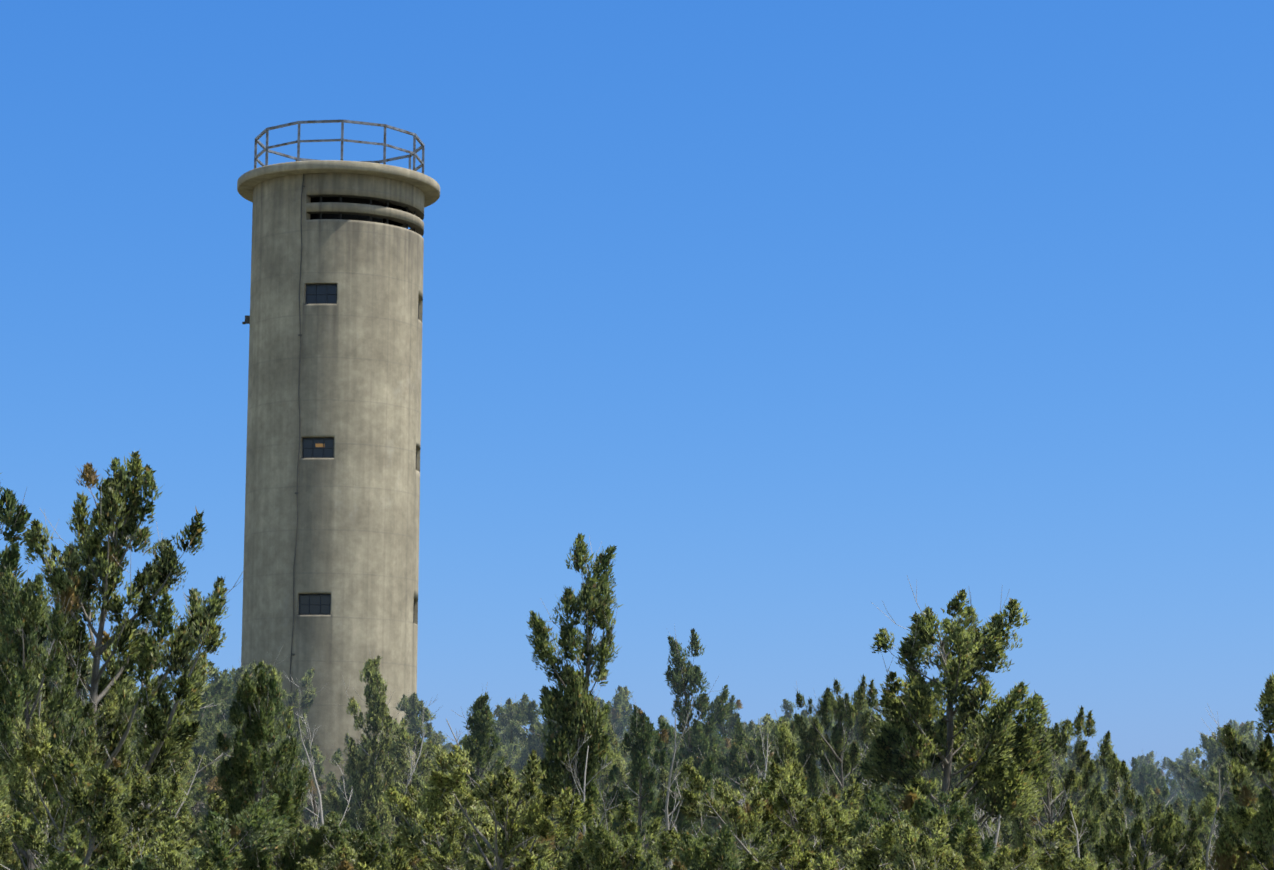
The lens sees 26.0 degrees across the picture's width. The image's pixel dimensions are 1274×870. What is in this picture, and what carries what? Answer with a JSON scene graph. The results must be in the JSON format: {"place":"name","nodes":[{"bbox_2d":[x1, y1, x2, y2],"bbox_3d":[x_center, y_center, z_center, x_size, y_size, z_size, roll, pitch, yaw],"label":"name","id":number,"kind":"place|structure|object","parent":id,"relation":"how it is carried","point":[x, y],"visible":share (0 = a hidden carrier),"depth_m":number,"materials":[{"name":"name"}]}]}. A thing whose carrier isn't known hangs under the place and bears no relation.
{"place":"outdoors","nodes":[
{"label":"outdoors","id":0,"kind":"place"},
{"bbox_2d":[241,173,423,857],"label":"tower wall","id":1,"kind":"structure","parent":0,"point":[357,545],"depth_m":77.81,"materials":[{"name":"concrete"}]},
{"bbox_2d":[242,173,304,710],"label":"tower fittings","id":2,"kind":"object","parent":1,"relation":"attached to","point":[247,319],"visible":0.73,"depth_m":77.49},
{"bbox_2d":[237,160,439,222],"bbox_3d":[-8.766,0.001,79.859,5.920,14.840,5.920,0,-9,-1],"label":"roof slab","id":3,"kind":"structure","parent":1,"relation":"on","point":[250,180],"depth_m":79.03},
{"bbox_2d":[254,120,424,173],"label":"tower railing","id":4,"kind":"object","parent":3,"relation":"on","point":[266,148],"visible":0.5,"depth_m":79.52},
{"bbox_2d":[299,284,418,622],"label":"tower windows","id":5,"kind":"structure","parent":1,"relation":"in","point":[314,604],"depth_m":77.45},
{"bbox_2d":[0,0,1273,789],"label":"sky","id":6,"kind":"structure","parent":0,"point":[796,312],"materials":[{"name":"blue"}]},
{"label":"ground","id":7,"kind":"structure","parent":0,"visible":0},
{"bbox_2d":[0,767,34,869],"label":"juniper","id":8,"kind":"object","parent":7,"relation":"on","point":[4,785],"visible":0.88,"depth_m":19.96,"materials":[{"name":"green plant"}]},
{"bbox_2d":[0,473,73,802],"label":"juniper","id":9,"kind":"object","parent":7,"relation":"on","point":[18,519],"visible":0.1,"depth_m":31.31,"materials":[{"name":"green plant"}]},
{"bbox_2d":[9,589,80,868],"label":"dead snag","id":10,"kind":"object","parent":7,"relation":"on","point":[39,706],"visible":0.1,"depth_m":27.01,"materials":[{"name":"grey plant"}]},
{"bbox_2d":[0,564,99,869],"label":"juniper","id":11,"kind":"object","parent":7,"relation":"on","point":[22,607],"visible":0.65,"depth_m":26.34,"materials":[{"name":"green plant"}]},
{"bbox_2d":[0,688,120,869],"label":"juniper","id":12,"kind":"object","parent":7,"relation":"on","point":[106,714],"visible":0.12,"depth_m":28.30,"materials":[{"name":"green plant"}]},
{"bbox_2d":[0,716,143,869],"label":"juniper","id":13,"kind":"object","parent":7,"relation":"on","point":[19,763],"visible":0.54,"depth_m":23.10,"materials":[{"name":"green plant"}]},
{"bbox_2d":[40,637,109,755],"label":"juniper","id":14,"kind":"object","parent":7,"relation":"on","point":[57,683],"visible":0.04,"depth_m":52.96,"materials":[{"name":"green plant"}]},
{"bbox_2d":[0,746,187,869],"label":"shrub","id":15,"kind":"object","parent":7,"relation":"on","point":[102,790],"visible":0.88,"depth_m":20.45,"materials":[{"name":"green plant"}]},
{"bbox_2d":[0,450,245,834],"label":"juniper","id":16,"kind":"object","parent":7,"relation":"on","point":[72,582],"visible":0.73,"depth_m":29.30,"materials":[{"name":"green plant"}]},
{"bbox_2d":[70,684,242,843],"bbox_3d":[-8.196,6.431,44.785,3.796,4.823,3.977,-1,-9,5],"label":"juniper","id":17,"kind":"object","parent":7,"relation":"on","point":[202,788],"depth_m":45.06,"materials":[{"name":"green plant"}]},
{"bbox_2d":[37,793,291,869],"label":"shrub","id":18,"kind":"object","parent":7,"relation":"on","point":[272,833],"visible":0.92,"depth_m":17.95,"materials":[{"name":"green plant"}]},
{"bbox_2d":[92,763,244,869],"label":"juniper","id":19,"kind":"object","parent":7,"relation":"on","point":[152,791],"visible":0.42,"depth_m":24.71,"materials":[{"name":"green plant"}]},
{"bbox_2d":[127,714,209,826],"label":"juniper","id":20,"kind":"object","parent":7,"relation":"on","point":[196,748],"visible":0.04,"depth_m":60.16,"materials":[{"name":"green plant"}]},
{"bbox_2d":[112,749,229,868],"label":"juniper","id":21,"kind":"object","parent":7,"relation":"on","point":[184,810],"visible":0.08,"depth_m":35.28,"materials":[{"name":"green plant"}]},
{"bbox_2d":[126,624,231,855],"bbox_3d":[-5.449,4.419,31.480,1.146,4.794,1.669,-7,-11,39],"label":"dead snag","id":22,"kind":"object","parent":7,"relation":"on","point":[147,806],"visible":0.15,"depth_m":31.49,"materials":[{"name":"wood"}]},
{"bbox_2d":[144,836,218,869],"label":"shrub","id":23,"kind":"object","parent":7,"relation":"on","point":[172,857],"visible":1,"depth_m":16.77,"materials":[{"name":"green plant"}]},
{"bbox_2d":[173,748,243,869],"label":"juniper","id":24,"kind":"object","parent":7,"relation":"on","point":[210,771],"visible":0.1,"depth_m":46.82,"materials":[{"name":"green plant"}]},
{"bbox_2d":[125,660,308,864],"bbox_3d":[-9.945,8.369,62.811,5.098,6.434,4.866,2,-9,-11],"label":"juniper","id":25,"kind":"object","parent":7,"relation":"on","point":[216,693],"visible":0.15,"depth_m":63.42,"materials":[{"name":"green plant"}]},
{"bbox_2d":[141,800,331,869],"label":"shrub","id":26,"kind":"object","parent":7,"relation":"on","point":[308,834],"visible":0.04,"depth_m":36.96,"materials":[{"name":"green plant"}]},
{"bbox_2d":[177,660,326,814],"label":"juniper","id":27,"kind":"object","parent":7,"relation":"on","point":[237,676],"visible":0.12,"depth_m":70.38,"materials":[{"name":"green plant"}]},
{"bbox_2d":[187,704,338,831],"bbox_3d":[-8.252,8.418,59.560,3.487,5.363,3.653,1,-9,-2],"label":"juniper","id":28,"kind":"object","parent":7,"relation":"on","point":[214,730],"visible":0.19,"depth_m":59.83,"materials":[{"name":"green plant"}]},
{"bbox_2d":[203,646,332,869],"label":"juniper","id":29,"kind":"object","parent":7,"relation":"on","point":[243,764],"visible":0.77,"depth_m":29.33,"materials":[{"name":"green plant"}]},
{"bbox_2d":[251,654,299,869],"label":"juniper","id":30,"kind":"object","parent":7,"relation":"on","point":[272,673],"visible":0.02,"depth_m":39.44,"materials":[{"name":"green plant"}]},
{"bbox_2d":[283,671,352,869],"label":"dead snag","id":31,"kind":"object","parent":7,"relation":"on","point":[319,794],"visible":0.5,"depth_m":41.14,"materials":[{"name":"wood"}]},
{"bbox_2d":[298,736,341,860],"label":"juniper","id":32,"kind":"object","parent":7,"relation":"on","point":[316,754],"visible":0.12,"depth_m":69.04,"materials":[{"name":"green plant"}]},
{"bbox_2d":[287,810,393,869],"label":"shrub","id":33,"kind":"object","parent":7,"relation":"on","point":[370,836],"visible":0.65,"depth_m":28.93,"materials":[{"name":"green plant"}]},
{"bbox_2d":[308,731,391,824],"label":"juniper","id":34,"kind":"object","parent":7,"relation":"on","point":[336,756],"visible":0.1,"depth_m":58.80,"materials":[{"name":"green plant"}]},
{"bbox_2d":[330,647,404,843],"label":"juniper","id":35,"kind":"object","parent":7,"relation":"on","point":[368,800],"visible":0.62,"depth_m":43.16,"materials":[{"name":"green plant"}]},
{"bbox_2d":[321,717,460,853],"bbox_3d":[-4.160,7.137,47.875,2.688,4.390,2.566,1,-9,-7],"label":"juniper","id":36,"kind":"object","parent":7,"relation":"on","point":[333,802],"visible":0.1,"depth_m":47.39,"materials":[{"name":"green plant"}]},
{"bbox_2d":[383,699,436,841],"bbox_3d":[-3.733,6.415,43.910,0.999,4.620,1.322,0,-9,1],"label":"dead snag","id":37,"kind":"object","parent":7,"relation":"on","point":[410,773],"visible":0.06,"depth_m":44.42,"materials":[{"name":"wood"}]},
{"bbox_2d":[390,689,449,792],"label":"juniper","id":38,"kind":"object","parent":7,"relation":"on","point":[413,709],"visible":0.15,"depth_m":72.58,"materials":[{"name":"green plant"}]},
{"bbox_2d":[326,722,538,869],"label":"juniper","id":39,"kind":"object","parent":7,"relation":"on","point":[399,747],"visible":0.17,"depth_m":45.11,"materials":[{"name":"green plant"}]},
{"bbox_2d":[296,743,587,869],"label":"shrub","id":40,"kind":"object","parent":7,"relation":"on","point":[496,790],"visible":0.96,"depth_m":21.75,"materials":[{"name":"green plant"}]},
{"bbox_2d":[377,778,543,869],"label":"juniper","id":41,"kind":"object","parent":7,"relation":"on","point":[456,819],"visible":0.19,"depth_m":30.30,"materials":[{"name":"green plant"}]},
{"bbox_2d":[448,682,507,869],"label":"juniper","id":42,"kind":"object","parent":7,"relation":"on","point":[480,740],"visible":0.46,"depth_m":37.11,"materials":[{"name":"green plant"}]},
{"bbox_2d":[475,692,554,799],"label":"juniper","id":43,"kind":"object","parent":7,"relation":"on","point":[512,740],"visible":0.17,"depth_m":82.86,"materials":[{"name":"green plant"}]},
{"bbox_2d":[452,797,644,869],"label":"shrub","id":44,"kind":"object","parent":7,"relation":"on","point":[625,814],"visible":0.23,"depth_m":24.63,"materials":[{"name":"green plant"}]},
{"bbox_2d":[494,690,628,798],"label":"juniper","id":45,"kind":"object","parent":7,"relation":"on","point":[532,728],"visible":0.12,"depth_m":76.86,"materials":[{"name":"green plant"}]},
{"bbox_2d":[526,533,622,868],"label":"juniper","id":46,"kind":"object","parent":7,"relation":"on","point":[573,685],"visible":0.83,"depth_m":31.17,"materials":[{"name":"green plant"}]},
{"bbox_2d":[525,721,665,852],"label":"juniper","id":47,"kind":"object","parent":7,"relation":"on","point":[623,771],"visible":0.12,"depth_m":48.86,"materials":[{"name":"green plant"}]},
{"bbox_2d":[564,735,639,834],"bbox_3d":[-0.410,4.831,29.341,1.172,3.368,0.805,-5,-10,32],"label":"dead snag","id":48,"kind":"object","parent":7,"relation":"on","point":[583,791],"visible":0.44,"depth_m":29.57,"materials":[{"name":"wood"}]},
{"bbox_2d":[564,685,655,779],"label":"juniper","id":49,"kind":"object","parent":7,"relation":"on","point":[623,691],"depth_m":96.66,"materials":[{"name":"green plant"}]},
{"bbox_2d":[605,696,637,775],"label":"juniper","id":50,"kind":"object","parent":7,"relation":"on","point":[621,728],"visible":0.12,"depth_m":96.52,"materials":[{"name":"green plant"}]},
{"bbox_2d":[594,693,685,774],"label":"juniper","id":51,"kind":"object","parent":7,"relation":"on","point":[615,715],"visible":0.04,"depth_m":89.44,"materials":[{"name":"green plant"}]},
{"bbox_2d":[605,702,718,869],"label":"juniper","id":52,"kind":"object","parent":7,"relation":"on","point":[640,749],"visible":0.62,"depth_m":35.20,"materials":[{"name":"green plant"}]},
{"bbox_2d":[535,813,793,869],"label":"shrub","id":53,"kind":"object","parent":7,"relation":"on","point":[607,850],"visible":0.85,"depth_m":18.81,"materials":[{"name":"green plant"}]},
{"bbox_2d":[591,755,743,868],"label":"juniper","id":54,"kind":"object","parent":7,"relation":"on","point":[663,776],"visible":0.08,"depth_m":37.40,"materials":[{"name":"green plant"}]},
{"bbox_2d":[652,749,686,869],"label":"juniper","id":55,"kind":"object","parent":7,"relation":"on","point":[666,768],"visible":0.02,"depth_m":50.38,"materials":[{"name":"green plant"}]},
{"bbox_2d":[627,714,728,783],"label":"juniper","id":56,"kind":"object","parent":7,"relation":"on","point":[678,746],"visible":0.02,"depth_m":72.55,"materials":[{"name":"green plant"}]},
{"bbox_2d":[646,700,713,869],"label":"tree","id":57,"kind":"object","parent":7,"relation":"on","point":[666,809],"visible":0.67,"depth_m":34.09,"materials":[{"name":"grey plant"}]},
{"bbox_2d":[639,822,743,869],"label":"shrub","id":58,"kind":"object","parent":7,"relation":"on","point":[698,855],"visible":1,"depth_m":17.39,"materials":[{"name":"green plant"}]},
{"bbox_2d":[614,717,768,850],"bbox_3d":[1.322,6.965,46.646,2.861,4.390,3.136,6,-10,-33],"label":"juniper","id":59,"kind":"object","parent":7,"relation":"on","point":[671,733],"visible":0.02,"depth_m":46.91,"materials":[{"name":"green plant"}]},
{"bbox_2d":[664,628,732,835],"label":"juniper","id":60,"kind":"object","parent":7,"relation":"on","point":[680,675],"visible":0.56,"depth_m":45.66,"materials":[{"name":"green plant"}]},
{"bbox_2d":[660,721,768,836],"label":"juniper","id":61,"kind":"object","parent":7,"relation":"on","point":[723,743],"visible":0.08,"depth_m":56.33,"materials":[{"name":"green plant"}]},
{"bbox_2d":[666,695,768,786],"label":"juniper","id":62,"kind":"object","parent":7,"relation":"on","point":[732,722],"visible":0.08,"depth_m":67.25,"materials":[{"name":"green plant"}]},
{"bbox_2d":[711,727,770,852],"bbox_3d":[1.723,6.045,39.273,1.105,3.984,1.196,-6,-10,34],"label":"dead snag","id":63,"kind":"object","parent":7,"relation":"on","point":[766,760],"visible":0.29,"depth_m":39.71,"materials":[{"name":"grey plant"}]},
{"bbox_2d":[660,761,878,869],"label":"shrub","id":64,"kind":"object","parent":7,"relation":"on","point":[766,797],"visible":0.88,"depth_m":23.11,"materials":[{"name":"green plant"}]},
{"bbox_2d":[719,713,833,844],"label":"juniper","id":65,"kind":"object","parent":7,"relation":"on","point":[766,720],"visible":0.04,"depth_m":63.05,"materials":[{"name":"green plant"}]},
{"bbox_2d":[690,715,864,853],"bbox_3d":[2.424,6.420,42.350,2.842,4.182,2.978,8,-11,-40],"label":"juniper","id":66,"kind":"object","parent":7,"relation":"on","point":[746,765],"visible":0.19,"depth_m":42.27,"materials":[{"name":"green plant"}]},
{"bbox_2d":[714,699,844,765],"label":"juniper","id":67,"kind":"object","parent":7,"relation":"on","point":[786,705],"depth_m":90.07,"materials":[{"name":"green plant"}]},
{"bbox_2d":[757,708,814,848],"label":"juniper","id":68,"kind":"object","parent":7,"relation":"on","point":[785,750],"visible":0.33,"depth_m":32.52,"materials":[{"name":"green plant"}]},
{"bbox_2d":[690,782,983,869],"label":"shrub","id":69,"kind":"object","parent":7,"relation":"on","point":[780,826],"visible":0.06,"depth_m":28.15,"materials":[{"name":"green plant"}]},
{"bbox_2d":[793,674,892,869],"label":"juniper","id":70,"kind":"object","parent":7,"relation":"on","point":[842,710],"visible":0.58,"depth_m":35.15,"materials":[{"name":"green plant"}]},
{"bbox_2d":[811,706,877,864],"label":"juniper","id":71,"kind":"object","parent":7,"relation":"on","point":[862,746],"visible":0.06,"depth_m":52.50,"materials":[{"name":"green plant"}]},
{"bbox_2d":[890,819,944,869],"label":"shrub","id":72,"kind":"object","parent":7,"relation":"on","point":[919,845],"visible":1,"depth_m":18.82,"materials":[{"name":"green plant"}]},
{"bbox_2d":[879,729,969,809],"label":"juniper","id":73,"kind":"object","parent":7,"relation":"on","point":[954,782],"visible":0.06,"depth_m":48.83,"materials":[{"name":"green plant"}]},
{"bbox_2d":[849,789,1002,869],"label":"shrub","id":74,"kind":"object","parent":7,"relation":"on","point":[922,807],"visible":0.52,"depth_m":26.14,"materials":[{"name":"green plant"}]},
{"bbox_2d":[839,806,1043,868],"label":"shrub","id":75,"kind":"object","parent":7,"relation":"on","point":[851,826],"visible":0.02,"depth_m":28.19,"materials":[{"name":"green plant"}]},
{"bbox_2d":[812,810,1090,869],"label":"juniper","id":76,"kind":"object","parent":7,"relation":"on","point":[865,858],"visible":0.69,"depth_m":21.41,"materials":[{"name":"green plant"}]},
{"bbox_2d":[856,576,1057,866],"bbox_3d":[3.744,4.221,31.385,2.637,5.222,2.638,2,-9,-14],"label":"juniper","id":77,"kind":"object","parent":7,"relation":"on","point":[901,754],"visible":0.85,"depth_m":31.26,"materials":[{"name":"green plant"}]},
{"bbox_2d":[915,773,1034,865],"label":"juniper","id":78,"kind":"object","parent":7,"relation":"on","point":[1006,840],"visible":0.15,"depth_m":39.73,"materials":[{"name":"green plant"}]},
{"bbox_2d":[972,808,1000,855],"bbox_3d":[4.649,5.636,35.368,1.007,3.632,1.091,-4,-10,27],"label":"dead snag","id":79,"kind":"object","parent":7,"relation":"on","point":[996,833],"visible":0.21,"depth_m":35.48,"materials":[{"name":"wood"}]},
{"bbox_2d":[960,778,1034,846],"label":"juniper","id":80,"kind":"object","parent":7,"relation":"on","point":[966,782],"visible":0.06,"depth_m":43.50,"materials":[{"name":"green plant"}]},
{"bbox_2d":[945,845,1105,869],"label":"shrub","id":81,"kind":"object","parent":7,"relation":"on","point":[1064,862],"visible":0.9,"depth_m":21.48,"materials":[{"name":"green plant"}]},
{"bbox_2d":[929,727,1153,866],"bbox_3d":[6.262,6.808,44.844,3.959,4.190,3.612,1,-9,-6],"label":"juniper","id":82,"kind":"object","parent":7,"relation":"on","point":[1080,803],"visible":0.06,"depth_m":44.20,"materials":[{"name":"green plant"}]},
{"bbox_2d":[980,820,1113,866],"bbox_3d":[5.178,6.396,36.785,2.415,2.564,2.648,0,-9,3],"label":"shrub","id":83,"kind":"object","parent":7,"relation":"on","point":[1005,827],"visible":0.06,"depth_m":37.15,"materials":[{"name":"green plant"}]},
{"bbox_2d":[1009,705,1113,869],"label":"juniper","id":84,"kind":"object","parent":7,"relation":"on","point":[1024,831],"visible":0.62,"depth_m":33.19,"materials":[{"name":"green plant"}]},
{"bbox_2d":[1012,735,1122,845],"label":"juniper","id":85,"kind":"object","parent":7,"relation":"on","point":[1071,759],"visible":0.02,"depth_m":70.31,"materials":[{"name":"green plant"}]},
{"bbox_2d":[1030,754,1115,832],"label":"juniper","id":86,"kind":"object","parent":7,"relation":"on","point":[1043,820],"visible":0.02,"depth_m":54.81,"materials":[{"name":"green plant"}]},
{"bbox_2d":[1049,747,1122,869],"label":"dead snag","id":87,"kind":"object","parent":7,"relation":"on","point":[1077,834],"visible":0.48,"depth_m":32.64,"materials":[{"name":"grey plant"}]},
{"bbox_2d":[1059,771,1157,863],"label":"juniper","id":88,"kind":"object","parent":7,"relation":"on","point":[1151,808],"visible":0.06,"depth_m":51.58,"materials":[{"name":"green plant"}]},
{"bbox_2d":[1086,793,1162,869],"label":"juniper","id":89,"kind":"object","parent":7,"relation":"on","point":[1155,855],"visible":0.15,"depth_m":47.93,"materials":[{"name":"green plant"}]},
{"bbox_2d":[1091,757,1193,837],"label":"juniper","id":90,"kind":"object","parent":7,"relation":"on","point":[1145,774],"visible":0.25,"depth_m":78.25,"materials":[{"name":"green plant"}]},
{"bbox_2d":[1102,750,1184,800],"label":"juniper","id":91,"kind":"object","parent":7,"relation":"on","point":[1150,756],"visible":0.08,"depth_m":124.73,"materials":[{"name":"green plant"}]},
{"bbox_2d":[1107,787,1194,868],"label":"juniper","id":92,"kind":"object","parent":7,"relation":"on","point":[1127,812],"visible":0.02,"depth_m":67.22,"materials":[{"name":"green plant"}]},
{"bbox_2d":[1088,747,1216,869],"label":"juniper","id":93,"kind":"object","parent":7,"relation":"on","point":[1164,841],"visible":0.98,"depth_m":29.41,"materials":[{"name":"green plant"}]},
{"bbox_2d":[1129,784,1194,869],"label":"juniper","id":94,"kind":"object","parent":7,"relation":"on","point":[1152,799],"visible":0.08,"depth_m":54.11,"materials":[{"name":"green plant"}]},
{"bbox_2d":[1140,748,1204,814],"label":"juniper","id":95,"kind":"object","parent":7,"relation":"on","point":[1188,757],"visible":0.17,"depth_m":115.85,"materials":[{"name":"green plant"}]},
{"bbox_2d":[1168,720,1263,839],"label":"juniper","id":96,"kind":"object","parent":7,"relation":"on","point":[1185,770],"visible":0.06,"depth_m":80.49,"materials":[{"name":"green plant"}]},
{"bbox_2d":[1174,838,1262,869],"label":"shrub","id":97,"kind":"object","parent":7,"relation":"on","point":[1259,866],"visible":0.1,"depth_m":30.18,"materials":[{"name":"green plant"}]},
{"bbox_2d":[1175,812,1264,869],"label":"juniper","id":98,"kind":"object","parent":7,"relation":"on","point":[1203,838],"visible":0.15,"depth_m":43.14,"materials":[{"name":"green plant"}]},
{"bbox_2d":[1184,713,1259,849],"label":"juniper","id":99,"kind":"object","parent":7,"relation":"on","point":[1210,747],"visible":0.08,"depth_m":74.53,"materials":[{"name":"green plant"}]},
{"bbox_2d":[1196,752,1248,860],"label":"juniper","id":100,"kind":"object","parent":7,"relation":"on","point":[1222,760],"visible":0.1,"depth_m":53.34,"materials":[{"name":"green plant"}]},
{"bbox_2d":[1202,765,1248,869],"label":"dead snag","id":101,"kind":"object","parent":7,"relation":"on","point":[1209,842],"visible":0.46,"depth_m":29.24,"materials":[{"name":"wood"}]},
{"bbox_2d":[1188,756,1273,862],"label":"juniper","id":102,"kind":"object","parent":7,"relation":"on","point":[1208,786],"visible":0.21,"depth_m":48.88,"materials":[{"name":"green plant"}]},
{"bbox_2d":[1201,672,1273,869],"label":"juniper","id":103,"kind":"object","parent":7,"relation":"on","point":[1256,822],"visible":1,"depth_m":27.50,"materials":[{"name":"green plant"}]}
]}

